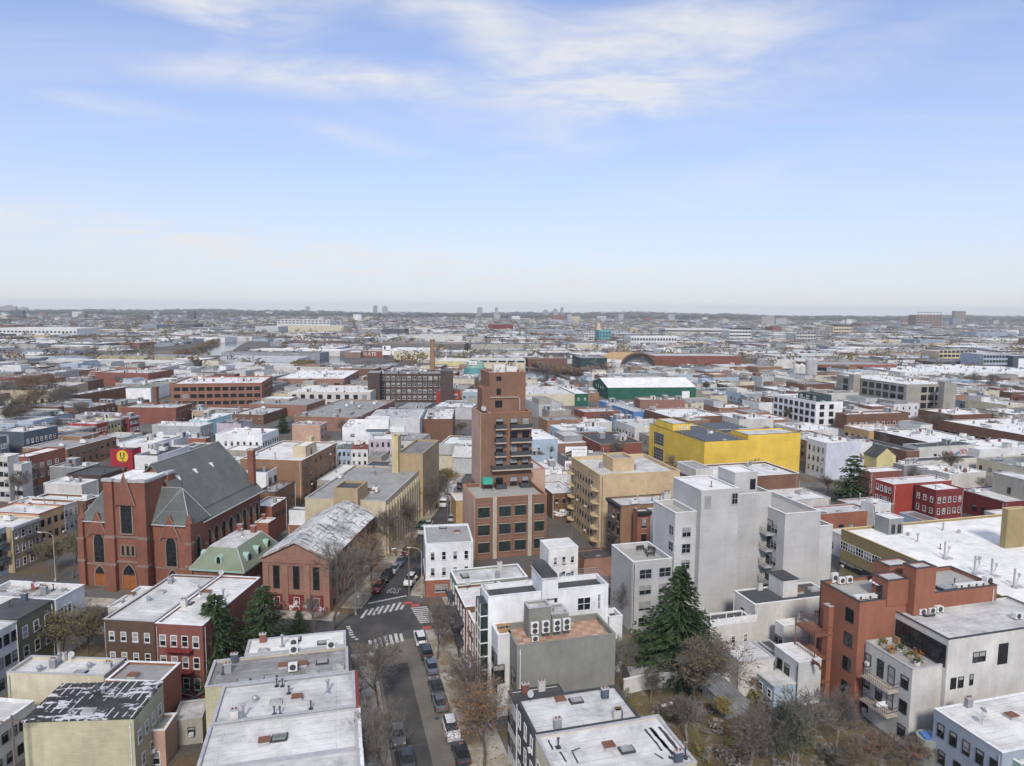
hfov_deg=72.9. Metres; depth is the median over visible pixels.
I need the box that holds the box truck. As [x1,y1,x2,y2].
[445,484,456,494]
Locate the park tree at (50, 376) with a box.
[29,371,67,388]
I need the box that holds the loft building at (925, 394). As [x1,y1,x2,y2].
[836,374,956,408]
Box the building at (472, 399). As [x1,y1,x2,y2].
[445,396,476,402]
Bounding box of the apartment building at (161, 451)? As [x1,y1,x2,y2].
[134,442,188,469]
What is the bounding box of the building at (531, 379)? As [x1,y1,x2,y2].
[526,376,538,381]
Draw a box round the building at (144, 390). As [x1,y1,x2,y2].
[126,382,169,401]
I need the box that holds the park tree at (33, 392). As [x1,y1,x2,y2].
[23,387,53,402]
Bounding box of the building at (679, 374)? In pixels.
[658,370,692,376]
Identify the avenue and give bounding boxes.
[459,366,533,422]
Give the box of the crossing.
[334,599,435,643]
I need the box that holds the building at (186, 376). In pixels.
[170,375,187,378]
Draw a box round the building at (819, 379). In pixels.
[810,378,826,381]
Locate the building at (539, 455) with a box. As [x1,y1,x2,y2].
[531,447,546,461]
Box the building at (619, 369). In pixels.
[609,367,626,372]
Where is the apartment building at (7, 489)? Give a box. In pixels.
[0,453,18,501]
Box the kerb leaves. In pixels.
[337,494,441,613]
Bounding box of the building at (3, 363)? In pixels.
[0,362,14,365]
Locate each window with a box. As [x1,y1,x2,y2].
[0,563,3,571]
[0,657,3,669]
[0,677,4,690]
[1,730,8,744]
[3,633,9,646]
[4,561,8,569]
[5,653,10,666]
[6,751,12,764]
[10,724,17,738]
[11,629,16,641]
[12,649,17,661]
[14,531,18,539]
[15,545,19,553]
[16,559,20,567]
[17,742,23,755]
[19,721,22,731]
[21,528,24,537]
[22,542,26,550]
[22,624,28,638]
[23,556,27,564]
[23,644,29,658]
[28,526,31,534]
[30,554,33,561]
[33,618,39,632]
[35,638,40,651]
[46,633,51,644]
[67,602,72,611]
[93,534,104,563]
[109,631,114,641]
[110,651,115,657]
[119,505,134,534]
[120,543,125,556]
[120,632,126,641]
[121,652,127,662]
[125,544,130,556]
[130,544,136,556]
[132,632,138,642]
[133,653,138,660]
[138,727,142,744]
[141,750,146,765]
[144,633,149,643]
[145,653,150,660]
[145,718,149,735]
[150,740,156,755]
[151,710,155,726]
[153,751,160,765]
[158,702,162,718]
[159,634,166,646]
[160,655,166,661]
[165,538,178,567]
[170,635,177,647]
[171,656,177,661]
[174,387,179,391]
[174,394,180,398]
[181,636,188,648]
[182,394,188,398]
[182,657,189,669]
[183,677,190,689]
[187,727,195,736]
[192,636,199,648]
[193,657,200,669]
[194,678,200,690]
[195,534,201,559]
[206,386,212,390]
[206,393,212,397]
[207,400,212,404]
[209,528,211,544]
[213,523,219,541]
[214,386,220,390]
[214,393,220,397]
[215,400,220,404]
[221,519,226,536]
[222,386,228,390]
[223,393,228,397]
[223,400,228,404]
[228,515,233,532]
[230,386,235,390]
[230,393,236,397]
[231,400,236,404]
[235,511,240,523]
[238,386,243,390]
[238,393,244,397]
[239,400,244,404]
[242,507,247,529]
[246,386,251,390]
[246,393,252,397]
[248,504,253,524]
[254,386,259,390]
[254,501,259,519]
[273,565,279,588]
[293,566,299,588]
[313,567,319,589]
[332,567,334,587]
[430,552,434,560]
[430,567,434,576]
[435,584,446,592]
[441,551,446,560]
[442,567,446,575]
[453,551,457,559]
[464,550,468,559]
[478,507,489,518]
[478,524,489,535]
[478,542,489,553]
[491,645,493,664]
[494,652,496,664]
[495,400,501,407]
[496,388,500,394]
[499,505,510,516]
[499,523,510,534]
[499,540,510,551]
[510,737,512,753]
[513,719,515,735]
[513,743,515,759]
[514,539,525,550]
[515,504,525,515]
[515,521,525,532]
[517,711,520,730]
[517,735,520,754]
[523,722,526,742]
[523,747,525,765]
[527,734,532,755]
[534,503,544,514]
[534,520,543,531]
[534,537,543,548]
[553,557,557,564]
[562,556,565,563]
[570,555,573,563]
[577,596,590,610]
[597,593,600,608]
[638,585,651,595]
[638,600,650,611]
[638,616,650,627]
[639,569,651,579]
[641,518,646,528]
[641,533,646,541]
[658,567,671,577]
[658,583,670,593]
[659,330,721,331]
[668,524,673,536]
[668,540,672,552]
[681,543,690,553]
[681,559,689,569]
[682,527,690,537]
[704,496,710,507]
[731,493,737,504]
[731,635,735,642]
[743,633,747,640]
[750,479,755,489]
[758,681,762,692]
[766,687,771,699]
[769,555,775,567]
[770,539,776,551]
[771,522,777,534]
[777,657,782,670]
[784,662,789,675]
[839,558,846,567]
[840,540,847,550]
[841,678,849,696]
[842,655,850,672]
[844,631,852,648]
[845,607,853,623]
[846,562,854,571]
[847,544,855,554]
[854,565,861,575]
[855,547,863,557]
[861,702,867,712]
[862,569,870,574]
[863,551,871,561]
[864,652,871,666]
[864,679,869,688]
[868,389,873,394]
[871,554,879,562]
[875,687,881,701]
[876,382,880,388]
[876,390,880,396]
[876,658,883,678]
[883,384,888,389]
[883,391,887,397]
[886,694,893,710]
[887,665,894,685]
[890,385,895,390]
[890,392,895,398]
[895,619,921,649]
[897,722,905,739]
[898,386,903,392]
[898,698,906,714]
[900,674,908,690]
[917,631,946,667]
[920,402,925,408]
[921,387,926,392]
[921,395,926,400]
[927,402,932,408]
[928,386,933,392]
[928,394,933,400]
[937,722,944,739]
[937,749,945,765]
[949,730,956,747]
[950,677,956,689]
[953,759,960,765]
[957,676,963,687]
[962,739,970,756]
[969,674,973,685]
[972,504,976,510]
[972,651,985,662]
[975,747,983,765]
[989,757,997,765]
[997,643,1008,664]
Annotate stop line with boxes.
[368,595,406,603]
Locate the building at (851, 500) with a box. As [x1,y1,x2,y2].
[837,493,894,513]
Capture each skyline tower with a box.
[0,305,17,310]
[373,305,376,313]
[382,306,387,313]
[477,307,481,314]
[553,308,557,314]
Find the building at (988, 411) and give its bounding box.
[961,408,998,415]
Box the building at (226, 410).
[192,406,250,418]
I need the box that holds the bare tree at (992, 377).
[984,374,1002,385]
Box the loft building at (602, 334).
[595,330,610,339]
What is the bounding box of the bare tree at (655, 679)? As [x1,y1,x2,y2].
[640,667,663,702]
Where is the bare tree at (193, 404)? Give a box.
[185,400,196,409]
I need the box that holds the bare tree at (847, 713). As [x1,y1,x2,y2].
[811,681,865,754]
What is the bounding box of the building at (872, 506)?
[861,497,890,525]
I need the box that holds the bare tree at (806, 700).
[764,683,846,765]
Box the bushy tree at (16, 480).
[3,470,34,499]
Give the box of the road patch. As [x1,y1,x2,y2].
[380,663,432,765]
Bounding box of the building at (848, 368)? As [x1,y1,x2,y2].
[827,365,863,371]
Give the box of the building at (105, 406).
[64,401,115,417]
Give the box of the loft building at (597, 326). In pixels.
[594,323,599,338]
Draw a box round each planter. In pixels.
[878,637,887,646]
[886,643,898,653]
[896,642,904,651]
[904,648,915,658]
[911,654,922,665]
[913,647,923,657]
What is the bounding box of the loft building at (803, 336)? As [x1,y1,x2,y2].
[786,333,815,341]
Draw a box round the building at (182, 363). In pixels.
[158,362,193,365]
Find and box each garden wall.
[623,671,683,693]
[711,672,729,681]
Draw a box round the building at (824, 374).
[812,372,836,377]
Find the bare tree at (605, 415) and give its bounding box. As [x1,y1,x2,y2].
[594,411,610,419]
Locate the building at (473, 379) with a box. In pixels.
[453,375,478,386]
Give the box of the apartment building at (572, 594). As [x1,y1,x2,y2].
[475,559,622,695]
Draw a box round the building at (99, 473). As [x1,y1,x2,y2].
[66,466,127,492]
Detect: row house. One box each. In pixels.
[0,424,57,452]
[0,428,9,452]
[0,435,7,453]
[0,501,66,558]
[0,515,41,572]
[0,526,10,575]
[0,580,86,655]
[0,591,54,661]
[0,620,19,696]
[0,697,34,765]
[6,651,124,707]
[9,496,81,547]
[21,680,163,765]
[32,493,98,513]
[58,421,96,431]
[58,427,81,432]
[58,430,68,434]
[68,419,108,434]
[84,417,121,432]
[93,413,126,431]
[103,574,216,662]
[105,660,181,712]
[113,412,139,431]
[155,570,259,698]
[197,707,362,765]
[204,646,351,729]
[211,670,359,725]
[216,418,252,432]
[234,748,363,765]
[244,630,348,656]
[337,442,353,465]
[351,441,368,464]
[368,433,393,454]
[439,443,464,470]
[445,560,527,622]
[449,580,500,666]
[452,446,471,473]
[465,610,474,678]
[508,679,563,765]
[516,685,640,765]
[531,429,557,462]
[535,715,696,765]
[540,537,578,576]
[606,494,672,553]
[632,508,651,541]
[638,503,653,543]
[698,610,756,661]
[733,570,819,645]
[774,611,809,643]
[774,641,821,704]
[857,466,901,496]
[859,453,864,467]
[863,443,897,467]
[874,474,951,514]
[913,482,963,518]
[932,692,1023,765]
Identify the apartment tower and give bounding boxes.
[463,364,546,559]
[951,311,965,319]
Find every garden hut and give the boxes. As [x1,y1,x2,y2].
[152,712,177,765]
[176,698,206,745]
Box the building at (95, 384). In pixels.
[41,376,103,389]
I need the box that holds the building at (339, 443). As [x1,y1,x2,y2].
[328,440,365,447]
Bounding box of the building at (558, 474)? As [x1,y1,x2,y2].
[545,467,570,483]
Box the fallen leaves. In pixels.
[618,679,867,765]
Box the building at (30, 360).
[15,358,54,363]
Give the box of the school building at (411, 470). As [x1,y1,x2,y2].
[305,434,438,555]
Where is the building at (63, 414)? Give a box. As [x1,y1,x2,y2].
[38,411,72,418]
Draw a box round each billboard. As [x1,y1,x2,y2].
[382,346,390,359]
[564,446,587,470]
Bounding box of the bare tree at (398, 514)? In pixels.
[378,503,412,526]
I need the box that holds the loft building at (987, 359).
[960,352,1010,366]
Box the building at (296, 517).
[288,506,314,533]
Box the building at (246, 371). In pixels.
[226,367,261,375]
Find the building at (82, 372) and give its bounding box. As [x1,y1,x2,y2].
[35,368,89,375]
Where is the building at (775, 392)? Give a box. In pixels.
[752,390,790,393]
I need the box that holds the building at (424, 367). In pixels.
[405,365,429,369]
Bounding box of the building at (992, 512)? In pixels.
[984,509,1001,514]
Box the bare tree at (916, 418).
[909,416,926,422]
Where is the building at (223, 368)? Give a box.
[201,365,234,372]
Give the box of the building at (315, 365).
[300,363,340,369]
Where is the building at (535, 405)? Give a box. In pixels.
[525,396,563,418]
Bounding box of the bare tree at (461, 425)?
[453,421,467,433]
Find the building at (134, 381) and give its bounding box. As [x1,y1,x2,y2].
[115,377,159,385]
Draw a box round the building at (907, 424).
[888,420,932,428]
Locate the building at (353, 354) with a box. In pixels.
[345,350,362,357]
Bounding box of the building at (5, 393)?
[0,392,9,402]
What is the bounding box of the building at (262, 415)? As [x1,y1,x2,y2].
[232,406,286,424]
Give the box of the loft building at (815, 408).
[773,391,842,425]
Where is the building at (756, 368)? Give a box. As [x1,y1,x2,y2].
[747,365,781,372]
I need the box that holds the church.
[77,441,263,591]
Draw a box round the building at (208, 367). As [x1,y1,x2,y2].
[201,366,218,368]
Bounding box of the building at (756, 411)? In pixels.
[714,409,787,417]
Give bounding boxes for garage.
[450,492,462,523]
[718,640,775,695]
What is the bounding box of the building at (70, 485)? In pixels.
[43,476,98,494]
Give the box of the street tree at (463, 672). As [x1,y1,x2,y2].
[440,649,501,721]
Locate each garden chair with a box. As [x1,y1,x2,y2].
[636,545,644,550]
[646,551,654,556]
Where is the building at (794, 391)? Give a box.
[786,387,814,393]
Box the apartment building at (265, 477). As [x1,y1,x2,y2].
[246,466,277,487]
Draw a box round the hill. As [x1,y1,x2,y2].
[108,310,1017,318]
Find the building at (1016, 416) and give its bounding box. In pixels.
[993,414,1023,418]
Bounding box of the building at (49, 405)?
[23,399,91,410]
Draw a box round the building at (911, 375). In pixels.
[905,373,928,377]
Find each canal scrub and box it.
[174,338,220,354]
[290,359,316,365]
[525,359,604,375]
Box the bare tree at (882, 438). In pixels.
[879,434,890,442]
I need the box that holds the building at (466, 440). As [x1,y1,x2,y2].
[442,436,471,446]
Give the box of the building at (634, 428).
[616,416,655,440]
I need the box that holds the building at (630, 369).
[624,366,649,373]
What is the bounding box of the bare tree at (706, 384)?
[702,381,710,387]
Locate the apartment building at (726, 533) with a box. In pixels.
[610,464,832,632]
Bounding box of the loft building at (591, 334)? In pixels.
[581,331,594,338]
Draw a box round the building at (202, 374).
[174,372,222,377]
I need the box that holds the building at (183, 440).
[172,430,191,444]
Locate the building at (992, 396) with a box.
[977,392,1009,399]
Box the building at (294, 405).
[249,396,324,415]
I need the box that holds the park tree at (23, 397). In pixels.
[12,393,43,408]
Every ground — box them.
[0,339,1017,765]
[2,641,206,732]
[152,393,170,401]
[615,633,921,765]
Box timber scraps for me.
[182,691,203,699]
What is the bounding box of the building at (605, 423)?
[578,417,611,430]
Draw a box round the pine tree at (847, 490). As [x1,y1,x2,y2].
[829,455,871,501]
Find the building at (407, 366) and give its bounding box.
[399,364,419,368]
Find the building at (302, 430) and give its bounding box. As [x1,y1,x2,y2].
[292,420,327,441]
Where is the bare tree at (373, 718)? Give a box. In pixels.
[341,694,423,765]
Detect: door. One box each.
[493,664,504,683]
[496,418,502,424]
[496,432,502,438]
[496,446,502,451]
[496,459,502,465]
[496,477,502,484]
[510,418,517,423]
[510,431,517,437]
[510,445,516,451]
[510,458,516,464]
[510,476,516,485]
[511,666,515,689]
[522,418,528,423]
[522,431,528,437]
[522,444,528,450]
[522,458,528,463]
[522,476,528,482]
[682,391,689,397]
[765,568,770,579]
[766,536,771,547]
[766,552,771,563]
[767,518,772,530]
[876,583,882,597]
[891,525,894,533]
[897,524,901,532]
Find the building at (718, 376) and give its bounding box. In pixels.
[701,373,738,381]
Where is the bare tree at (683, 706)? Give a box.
[657,691,705,741]
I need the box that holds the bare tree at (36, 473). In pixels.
[32,463,46,489]
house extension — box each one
[107,586,152,613]
[1012,758,1023,765]
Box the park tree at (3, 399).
[0,394,11,405]
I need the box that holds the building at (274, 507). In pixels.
[260,497,286,535]
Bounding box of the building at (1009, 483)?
[992,471,1023,499]
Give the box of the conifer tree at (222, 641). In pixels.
[181,593,248,699]
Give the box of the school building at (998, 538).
[839,506,1023,601]
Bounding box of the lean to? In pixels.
[757,669,796,707]
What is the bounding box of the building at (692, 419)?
[678,414,709,423]
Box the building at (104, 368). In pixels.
[90,366,115,370]
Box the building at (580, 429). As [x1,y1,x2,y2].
[577,426,605,432]
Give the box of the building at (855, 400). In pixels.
[837,395,876,406]
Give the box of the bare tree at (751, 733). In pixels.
[726,698,789,765]
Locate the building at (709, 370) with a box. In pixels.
[695,368,729,374]
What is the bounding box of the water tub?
[915,729,935,765]
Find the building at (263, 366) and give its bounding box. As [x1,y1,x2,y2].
[245,364,273,369]
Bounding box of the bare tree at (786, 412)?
[781,408,792,414]
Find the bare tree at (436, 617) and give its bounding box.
[422,596,460,659]
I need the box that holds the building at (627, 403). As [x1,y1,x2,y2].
[618,400,634,406]
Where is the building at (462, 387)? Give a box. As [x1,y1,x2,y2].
[453,382,473,396]
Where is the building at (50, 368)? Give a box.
[42,367,70,369]
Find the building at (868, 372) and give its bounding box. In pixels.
[839,370,887,374]
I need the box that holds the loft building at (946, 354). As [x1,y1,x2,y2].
[921,350,976,358]
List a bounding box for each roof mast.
[942,542,952,559]
[972,556,983,575]
[990,558,1000,577]
[1011,568,1023,588]
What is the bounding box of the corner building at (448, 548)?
[423,523,473,597]
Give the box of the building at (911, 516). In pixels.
[899,511,937,522]
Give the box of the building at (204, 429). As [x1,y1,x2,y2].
[152,420,213,440]
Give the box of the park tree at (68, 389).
[52,383,80,398]
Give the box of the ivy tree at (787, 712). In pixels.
[771,697,821,765]
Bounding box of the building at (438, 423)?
[422,407,454,440]
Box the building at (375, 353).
[361,349,389,357]
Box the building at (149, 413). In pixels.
[120,401,191,423]
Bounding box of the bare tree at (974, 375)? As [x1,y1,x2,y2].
[967,372,983,382]
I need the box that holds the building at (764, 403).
[742,396,773,413]
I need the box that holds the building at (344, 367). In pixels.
[336,364,351,369]
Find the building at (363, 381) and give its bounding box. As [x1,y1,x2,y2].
[350,376,367,385]
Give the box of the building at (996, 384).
[979,380,1015,386]
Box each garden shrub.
[706,694,733,716]
[748,677,764,691]
[822,737,874,765]
[844,726,908,765]
[891,734,944,765]
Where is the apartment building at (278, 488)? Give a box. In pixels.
[260,480,295,517]
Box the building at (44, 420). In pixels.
[17,416,83,425]
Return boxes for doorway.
[94,564,104,585]
[122,563,137,590]
[167,569,177,576]
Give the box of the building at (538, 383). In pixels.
[527,381,541,385]
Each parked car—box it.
[371,581,385,592]
[379,568,393,582]
[389,563,400,573]
[389,722,406,747]
[395,556,406,565]
[398,746,415,765]
[400,545,412,556]
[403,572,416,585]
[412,565,423,578]
[413,629,426,645]
[417,520,425,527]
[417,524,427,534]
[418,642,432,659]
[423,657,438,674]
[424,520,432,524]
[427,676,443,694]
[431,692,447,712]
[442,713,460,741]
[448,514,453,521]
[451,739,470,765]
[457,481,462,488]
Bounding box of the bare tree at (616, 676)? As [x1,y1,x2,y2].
[615,650,621,682]
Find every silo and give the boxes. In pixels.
[793,364,800,372]
[799,363,805,373]
[805,357,813,374]
[812,357,817,374]
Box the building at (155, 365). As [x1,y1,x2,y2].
[146,364,173,366]
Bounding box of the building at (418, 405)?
[396,402,433,409]
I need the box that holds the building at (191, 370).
[173,367,205,372]
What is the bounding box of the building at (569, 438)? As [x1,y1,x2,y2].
[554,430,585,456]
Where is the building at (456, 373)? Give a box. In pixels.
[453,371,459,375]
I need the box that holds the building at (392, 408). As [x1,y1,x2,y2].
[386,407,426,413]
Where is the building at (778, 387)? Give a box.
[756,384,799,392]
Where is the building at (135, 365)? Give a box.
[116,363,150,369]
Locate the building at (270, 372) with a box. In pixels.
[253,369,289,380]
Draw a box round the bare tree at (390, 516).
[374,507,412,555]
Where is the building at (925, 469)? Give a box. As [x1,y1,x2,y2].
[914,464,952,475]
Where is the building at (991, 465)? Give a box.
[976,454,1023,476]
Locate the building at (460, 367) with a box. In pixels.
[444,364,465,369]
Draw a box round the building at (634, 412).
[599,398,644,418]
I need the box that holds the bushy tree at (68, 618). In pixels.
[34,603,106,650]
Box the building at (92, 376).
[77,374,94,378]
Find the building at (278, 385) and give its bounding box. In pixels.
[273,381,286,391]
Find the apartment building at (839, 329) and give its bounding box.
[824,325,851,333]
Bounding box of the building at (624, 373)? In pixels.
[610,372,641,373]
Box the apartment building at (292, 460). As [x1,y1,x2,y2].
[240,435,337,503]
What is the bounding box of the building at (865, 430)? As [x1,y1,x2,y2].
[844,423,902,438]
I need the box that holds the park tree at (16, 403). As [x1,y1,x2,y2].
[0,398,32,409]
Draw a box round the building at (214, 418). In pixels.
[189,411,231,434]
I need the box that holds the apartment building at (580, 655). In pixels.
[491,599,615,716]
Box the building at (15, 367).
[0,364,36,372]
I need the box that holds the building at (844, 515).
[811,503,867,528]
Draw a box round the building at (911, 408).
[875,398,918,417]
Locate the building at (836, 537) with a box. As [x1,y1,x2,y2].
[831,526,854,557]
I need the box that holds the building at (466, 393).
[462,389,476,399]
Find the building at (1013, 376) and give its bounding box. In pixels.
[1001,372,1017,379]
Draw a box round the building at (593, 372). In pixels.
[584,369,609,377]
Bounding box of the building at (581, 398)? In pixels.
[559,385,587,405]
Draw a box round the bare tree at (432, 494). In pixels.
[419,483,440,513]
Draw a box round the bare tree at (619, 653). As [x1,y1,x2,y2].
[615,635,640,689]
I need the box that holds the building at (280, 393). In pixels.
[270,390,290,395]
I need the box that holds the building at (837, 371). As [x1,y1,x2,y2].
[827,369,847,374]
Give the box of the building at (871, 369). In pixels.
[851,369,885,371]
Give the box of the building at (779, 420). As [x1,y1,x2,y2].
[771,417,797,427]
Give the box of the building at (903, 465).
[893,459,922,476]
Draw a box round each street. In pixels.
[85,606,337,635]
[99,419,293,493]
[362,474,471,607]
[373,636,468,765]
[435,588,610,624]
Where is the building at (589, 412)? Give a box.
[574,404,618,419]
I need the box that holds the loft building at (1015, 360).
[1007,354,1023,367]
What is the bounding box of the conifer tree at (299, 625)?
[289,610,312,634]
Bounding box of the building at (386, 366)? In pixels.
[366,364,394,369]
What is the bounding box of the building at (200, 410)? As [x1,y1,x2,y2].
[192,404,214,418]
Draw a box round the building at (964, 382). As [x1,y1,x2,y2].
[949,379,994,386]
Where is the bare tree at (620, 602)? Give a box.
[609,581,628,608]
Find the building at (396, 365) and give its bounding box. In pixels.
[376,363,398,366]
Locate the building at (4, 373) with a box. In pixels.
[0,370,22,375]
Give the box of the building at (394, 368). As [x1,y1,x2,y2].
[388,367,403,369]
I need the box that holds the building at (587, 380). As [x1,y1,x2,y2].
[580,376,595,386]
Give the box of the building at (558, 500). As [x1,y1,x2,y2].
[545,481,570,518]
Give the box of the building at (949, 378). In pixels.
[929,376,962,381]
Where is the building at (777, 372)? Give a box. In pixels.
[769,371,785,374]
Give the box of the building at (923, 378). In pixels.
[910,377,937,380]
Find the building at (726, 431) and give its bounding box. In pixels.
[715,429,730,433]
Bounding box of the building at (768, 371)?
[760,369,788,373]
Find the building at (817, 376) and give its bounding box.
[808,374,831,380]
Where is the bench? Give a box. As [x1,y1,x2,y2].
[498,628,509,632]
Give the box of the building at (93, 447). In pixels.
[23,432,116,462]
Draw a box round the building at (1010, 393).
[988,387,1023,400]
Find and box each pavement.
[85,597,339,620]
[94,625,103,634]
[342,473,465,608]
[351,633,503,765]
[410,572,424,596]
[425,627,511,765]
[442,580,610,604]
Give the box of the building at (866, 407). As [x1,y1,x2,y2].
[842,403,894,411]
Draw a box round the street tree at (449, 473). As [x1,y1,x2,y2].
[439,467,458,489]
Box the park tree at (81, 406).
[71,401,95,413]
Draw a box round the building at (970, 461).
[905,454,978,468]
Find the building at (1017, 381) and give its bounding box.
[1003,379,1023,383]
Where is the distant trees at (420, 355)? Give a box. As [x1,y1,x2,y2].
[0,313,1023,368]
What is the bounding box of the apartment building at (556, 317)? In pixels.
[551,315,564,319]
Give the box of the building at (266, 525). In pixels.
[254,513,276,540]
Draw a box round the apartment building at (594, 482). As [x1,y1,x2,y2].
[567,452,679,548]
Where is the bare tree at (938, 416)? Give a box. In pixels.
[924,411,949,429]
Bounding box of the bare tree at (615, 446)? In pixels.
[610,438,626,451]
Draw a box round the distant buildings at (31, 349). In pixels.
[0,309,1023,369]
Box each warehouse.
[0,324,25,326]
[0,327,99,335]
[0,373,48,380]
[0,382,87,402]
[46,358,191,363]
[68,385,132,401]
[95,368,173,385]
[212,362,299,369]
[220,355,309,362]
[249,348,351,356]
[255,326,287,332]
[277,369,358,384]
[280,325,351,332]
[288,383,375,404]
[294,398,394,430]
[368,410,423,432]
[394,350,435,359]
[413,334,465,341]
[435,358,474,365]
[469,357,524,368]
[488,324,512,328]
[526,386,574,405]
[569,343,600,350]
[572,355,606,369]
[579,431,642,453]
[624,336,676,343]
[645,407,722,422]
[646,353,741,364]
[649,418,800,471]
[659,328,727,333]
[722,412,773,429]
[776,422,837,436]
[796,361,896,370]
[845,435,919,461]
[863,365,1023,376]
[874,428,981,445]
[918,407,991,430]
[932,464,985,487]
[943,416,1023,441]
[962,437,1023,456]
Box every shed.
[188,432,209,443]
[578,547,610,576]
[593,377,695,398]
[602,352,656,366]
[622,665,651,677]
[702,676,749,718]
[758,639,774,655]
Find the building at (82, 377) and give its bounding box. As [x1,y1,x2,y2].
[68,377,92,378]
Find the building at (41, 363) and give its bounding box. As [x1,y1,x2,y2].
[18,362,58,366]
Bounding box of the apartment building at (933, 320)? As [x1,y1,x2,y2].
[908,312,941,325]
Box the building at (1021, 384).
[1000,382,1023,389]
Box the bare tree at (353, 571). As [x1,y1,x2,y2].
[311,538,395,630]
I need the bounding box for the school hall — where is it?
[259,499,376,612]
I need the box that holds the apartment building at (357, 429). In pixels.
[342,416,404,443]
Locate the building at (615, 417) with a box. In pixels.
[607,413,634,429]
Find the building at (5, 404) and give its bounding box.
[0,398,32,405]
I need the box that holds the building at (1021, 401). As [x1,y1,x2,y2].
[998,399,1023,402]
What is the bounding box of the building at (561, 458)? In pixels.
[558,448,606,466]
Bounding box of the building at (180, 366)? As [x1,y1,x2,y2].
[172,365,199,368]
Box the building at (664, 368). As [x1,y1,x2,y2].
[652,366,680,370]
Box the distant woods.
[0,309,1023,321]
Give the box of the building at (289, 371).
[276,370,298,372]
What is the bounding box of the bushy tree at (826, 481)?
[813,474,835,493]
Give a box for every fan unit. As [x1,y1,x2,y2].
[288,661,297,672]
[289,637,297,644]
[289,644,297,654]
[327,639,334,647]
[530,621,538,635]
[531,635,538,642]
[541,620,549,633]
[553,619,560,632]
[562,617,570,631]
[830,572,838,582]
[837,576,845,584]
[845,576,852,584]
[852,594,864,599]
[862,593,873,599]
[919,608,926,615]
[928,607,935,613]
[934,605,943,612]
[953,583,964,587]
[962,582,972,587]
[969,581,979,586]
[976,581,985,585]
[982,575,993,584]
[1011,611,1022,619]
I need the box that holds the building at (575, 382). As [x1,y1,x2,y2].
[569,378,580,386]
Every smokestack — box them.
[152,386,158,404]
[430,339,434,369]
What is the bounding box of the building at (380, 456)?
[368,451,391,462]
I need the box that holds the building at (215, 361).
[202,359,224,365]
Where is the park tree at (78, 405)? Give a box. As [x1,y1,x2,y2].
[69,400,87,411]
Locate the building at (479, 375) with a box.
[461,374,480,378]
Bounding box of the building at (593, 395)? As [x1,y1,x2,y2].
[577,387,598,400]
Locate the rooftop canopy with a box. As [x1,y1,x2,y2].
[482,477,492,490]
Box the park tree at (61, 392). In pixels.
[42,388,74,404]
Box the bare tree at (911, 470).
[905,466,920,475]
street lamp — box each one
[37,532,56,580]
[354,566,368,614]
[407,547,422,597]
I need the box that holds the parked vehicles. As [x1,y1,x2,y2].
[59,341,755,390]
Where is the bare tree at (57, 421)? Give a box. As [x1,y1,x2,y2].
[51,418,67,425]
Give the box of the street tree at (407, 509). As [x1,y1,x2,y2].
[399,498,427,536]
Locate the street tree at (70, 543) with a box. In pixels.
[57,527,77,578]
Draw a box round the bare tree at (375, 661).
[351,630,404,709]
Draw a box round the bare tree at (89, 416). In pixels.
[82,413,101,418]
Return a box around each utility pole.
[0,715,23,765]
[392,541,413,596]
[445,485,451,522]
[567,521,576,539]
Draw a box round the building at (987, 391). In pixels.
[968,387,999,396]
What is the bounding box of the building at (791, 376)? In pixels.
[774,373,812,381]
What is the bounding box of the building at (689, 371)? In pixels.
[672,368,703,374]
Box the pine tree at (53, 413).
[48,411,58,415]
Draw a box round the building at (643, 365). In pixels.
[621,362,649,368]
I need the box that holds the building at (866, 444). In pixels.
[853,439,871,464]
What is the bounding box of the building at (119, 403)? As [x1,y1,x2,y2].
[99,397,149,411]
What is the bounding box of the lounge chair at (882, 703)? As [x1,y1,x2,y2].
[875,701,887,709]
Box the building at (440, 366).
[428,364,445,368]
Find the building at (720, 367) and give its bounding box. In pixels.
[711,366,729,369]
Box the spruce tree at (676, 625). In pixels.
[622,566,729,704]
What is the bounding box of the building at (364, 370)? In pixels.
[350,365,381,375]
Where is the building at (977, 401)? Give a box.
[965,395,1023,408]
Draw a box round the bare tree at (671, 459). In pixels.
[665,454,676,466]
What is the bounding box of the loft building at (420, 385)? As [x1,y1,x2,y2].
[368,369,452,401]
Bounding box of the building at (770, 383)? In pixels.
[763,381,785,386]
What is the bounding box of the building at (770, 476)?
[677,460,799,489]
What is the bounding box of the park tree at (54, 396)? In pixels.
[45,389,67,401]
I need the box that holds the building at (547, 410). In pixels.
[542,405,570,415]
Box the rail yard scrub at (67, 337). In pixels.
[59,334,135,338]
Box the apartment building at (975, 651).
[859,595,1023,746]
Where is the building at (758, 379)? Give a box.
[752,372,773,385]
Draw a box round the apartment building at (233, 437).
[215,427,278,448]
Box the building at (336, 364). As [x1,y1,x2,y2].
[322,363,352,366]
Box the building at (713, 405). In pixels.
[703,399,749,411]
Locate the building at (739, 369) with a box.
[727,366,748,373]
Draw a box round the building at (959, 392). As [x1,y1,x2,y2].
[956,391,984,394]
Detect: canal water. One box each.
[192,341,246,355]
[310,357,344,363]
[518,368,568,383]
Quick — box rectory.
[189,522,277,585]
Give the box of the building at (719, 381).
[711,380,728,382]
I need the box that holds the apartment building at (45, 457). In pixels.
[19,447,65,486]
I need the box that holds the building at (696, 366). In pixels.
[679,364,710,371]

